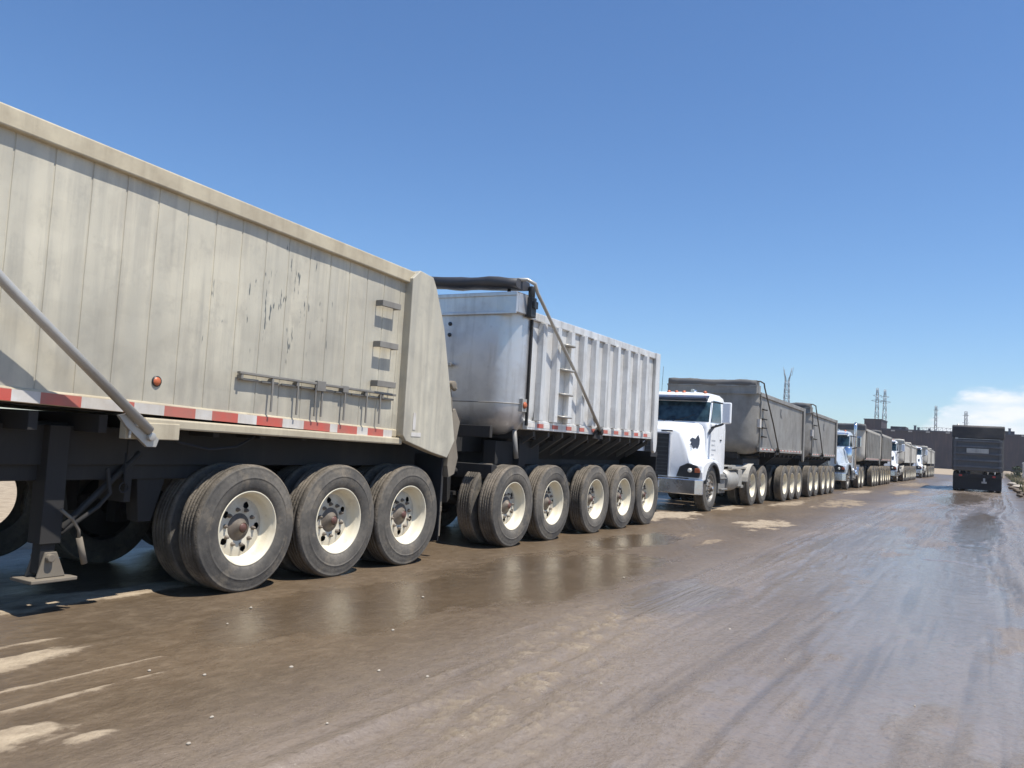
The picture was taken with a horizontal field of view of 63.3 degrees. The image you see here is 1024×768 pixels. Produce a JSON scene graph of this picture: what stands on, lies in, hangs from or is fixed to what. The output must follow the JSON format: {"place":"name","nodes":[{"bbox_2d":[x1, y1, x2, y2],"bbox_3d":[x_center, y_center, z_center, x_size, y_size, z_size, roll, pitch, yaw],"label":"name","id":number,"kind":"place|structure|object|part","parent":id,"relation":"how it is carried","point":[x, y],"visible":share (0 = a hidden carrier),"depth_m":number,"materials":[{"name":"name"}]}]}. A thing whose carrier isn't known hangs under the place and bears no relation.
{"place":"outdoors","nodes":[
{"label":"outdoors","id":0,"kind":"place"},
{"bbox_2d":[0,468,1023,767],"bbox_3d":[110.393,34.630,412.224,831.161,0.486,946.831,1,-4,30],"label":"ground","id":1,"kind":"structure","parent":0,"point":[876,626],"depth_m":5.88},
{"bbox_2d":[0,102,459,592],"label":"dump trailer","id":2,"kind":"object","parent":1,"relation":"on","point":[218,390],"visible":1,"depth_m":7.17,"materials":[{"name":"beige paint"}]},
{"bbox_2d":[415,276,660,546],"bbox_3d":[0.145,0.479,14.130,2.816,3.912,7.395,1,-4,30],"label":"pup trailer","id":3,"kind":"object","parent":1,"relation":"on","point":[558,424],"visible":0.76,"depth_m":12.26,"materials":[{"name":"metal"}]},
{"bbox_2d":[638,366,766,510],"bbox_3d":[5.115,1.479,22.897,3.080,3.636,6.685,1,-4,30],"label":"semi truck","id":4,"kind":"object","parent":1,"relation":"on","point":[690,451],"visible":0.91,"depth_m":20.49,"materials":[{"name":"metal"}]},
{"bbox_3d":[5.082,1.280,20.848,0.098,1.710,1.140,1,-4,30],"label":"door","id":5,"kind":"part","parent":4,"relation":"part of","materials":[{"name":"white paint"}]},
{"bbox_2d":[667,377,805,500],"bbox_3d":[7.390,1.891,26.572,2.781,3.557,7.045,1,-4,30],"label":"dump trailer","id":6,"kind":"object","parent":1,"relation":"on","point":[766,431],"visible":0.47,"depth_m":24.20,"materials":[{"name":"grey metal"}]},
{"bbox_2d":[783,367,793,402],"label":"pylon","id":7,"kind":"object","parent":1,"relation":"on","point":[788,391],"visible":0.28,"depth_m":437.55,"materials":[{"name":"metal"}]},
{"bbox_2d":[784,402,837,496],"bbox_3d":[11.056,2.586,32.875,2.781,3.417,6.095,1,-4,30],"label":"pup trailer","id":8,"kind":"object","parent":1,"relation":"on","point":[820,449],"visible":0.45,"depth_m":31.30,"materials":[{"name":"grey metal"}]},
{"bbox_2d":[822,422,863,489],"bbox_3d":[16.059,3.409,41.709,3.080,3.506,6.685,1,-4,30],"label":"semi truck","id":9,"kind":"object","parent":1,"relation":"on","point":[849,472],"visible":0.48,"depth_m":39.90,"materials":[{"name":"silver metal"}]},
{"bbox_3d":[16.548,3.299,40.556,0.098,1.580,1.020,1,-4,30],"label":"door","id":10,"kind":"part","parent":9,"relation":"part of","materials":[{"name":"silver metal"}]},
{"bbox_2d":[838,423,880,486],"bbox_3d":[18.577,3.923,45.959,2.716,3.327,6.595,1,-4,30],"label":"dump trailer","id":11,"kind":"object","parent":1,"relation":"on","point":[867,453],"visible":0.45,"depth_m":44.35,"materials":[{"name":"metal"}]},
{"bbox_2d":[871,388,882,418],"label":"pylon","id":12,"kind":"object","parent":1,"relation":"on","point":[875,401],"visible":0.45,"depth_m":553.25,"materials":[{"name":"metal"}]},
{"bbox_2d":[870,430,891,484],"bbox_3d":[21.856,4.522,51.597,2.716,3.247,5.795,1,-4,30],"label":"pup trailer","id":13,"kind":"object","parent":1,"relation":"on","point":[885,457],"visible":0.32,"depth_m":50.32,"materials":[{"name":"metal"}]},
{"bbox_2d":[880,390,889,420],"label":"pylon","id":14,"kind":"object","parent":1,"relation":"on","point":[883,401],"visible":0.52,"depth_m":551.25,"materials":[{"name":"metal"}]},
{"bbox_2d":[882,440,905,481],"bbox_3d":[27.273,5.242,60.782,3.080,3.636,6.685,1,-4,30],"label":"semi truck","id":15,"kind":"object","parent":1,"relation":"on","point":[897,471],"visible":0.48,"depth_m":58.26,"materials":[{"name":"white metal"}]},
{"bbox_2d":[892,439,910,480],"bbox_3d":[28.943,5.790,63.779,2.664,3.127,5.595,1,-4,30],"label":"dump trailer","id":16,"kind":"object","parent":1,"relation":"on","point":[904,458],"visible":0.22,"depth_m":62.49,"materials":[{"name":"metal"}]},
{"bbox_2d":[904,442,916,479],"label":"pup trailer","id":17,"kind":"object","parent":1,"relation":"on","point":[913,461],"visible":0.27,"depth_m":68.14,"materials":[{"name":"metal"}]},
{"bbox_2d":[911,446,927,477],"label":"semi truck","id":18,"kind":"object","parent":1,"relation":"on","point":[921,470],"visible":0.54,"depth_m":78.71,"materials":[{"name":"white metal"}]},
{"bbox_2d":[916,446,930,476],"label":"dump trailer","id":19,"kind":"object","parent":1,"relation":"on","point":[926,459],"visible":0.28,"depth_m":82.94,"materials":[{"name":"metal"}]},
{"bbox_2d":[926,448,934,476],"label":"pup trailer","id":20,"kind":"object","parent":1,"relation":"on","point":[932,462],"visible":0.26,"depth_m":88.96,"materials":[{"name":"metal"}]},
{"bbox_2d":[934,406,936,430],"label":"mast","id":21,"kind":"object","parent":1,"relation":"on","point":[935,419],"visible":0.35,"depth_m":445.77,"materials":[{"name":"metal"}]},
{"bbox_2d":[864,418,1023,471],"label":"industrial building","id":22,"kind":"structure","parent":1,"relation":"on","point":[938,442],"depth_m":232.65,"materials":[{"name":"metal"}]},
{"bbox_2d":[962,411,968,424],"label":"mast","id":23,"kind":"object","parent":1,"relation":"on","point":[967,415],"visible":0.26,"depth_m":368.48,"materials":[{"name":"metal"}]},
{"bbox_2d":[952,424,1004,492],"bbox_3d":[28.853,4.489,51.451,2.610,4.106,10.700,1,-4,29],"label":"dump truck","id":24,"kind":"object","parent":1,"relation":"on","point":[977,457],"visible":1,"depth_m":46.92,"materials":[{"name":"black metal"}]},
{"bbox_2d":[1005,473,1023,491],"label":"grass","id":25,"kind":"structure","parent":1,"relation":"on","point":[1013,478],"depth_m":72.67,"materials":[{"name":"plant"}]},
{"bbox_2d":[1010,466,1021,476],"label":"shrub","id":26,"kind":"object","parent":1,"relation":"on","point":[1017,469],"visible":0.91,"depth_m":95.16,"materials":[{"name":"green plant"}]},
{"bbox_2d":[0,0,1023,434],"label":"sky","id":27,"kind":"structure","parent":0,"point":[830,191],"materials":[{"name":"blue"}]}
]}

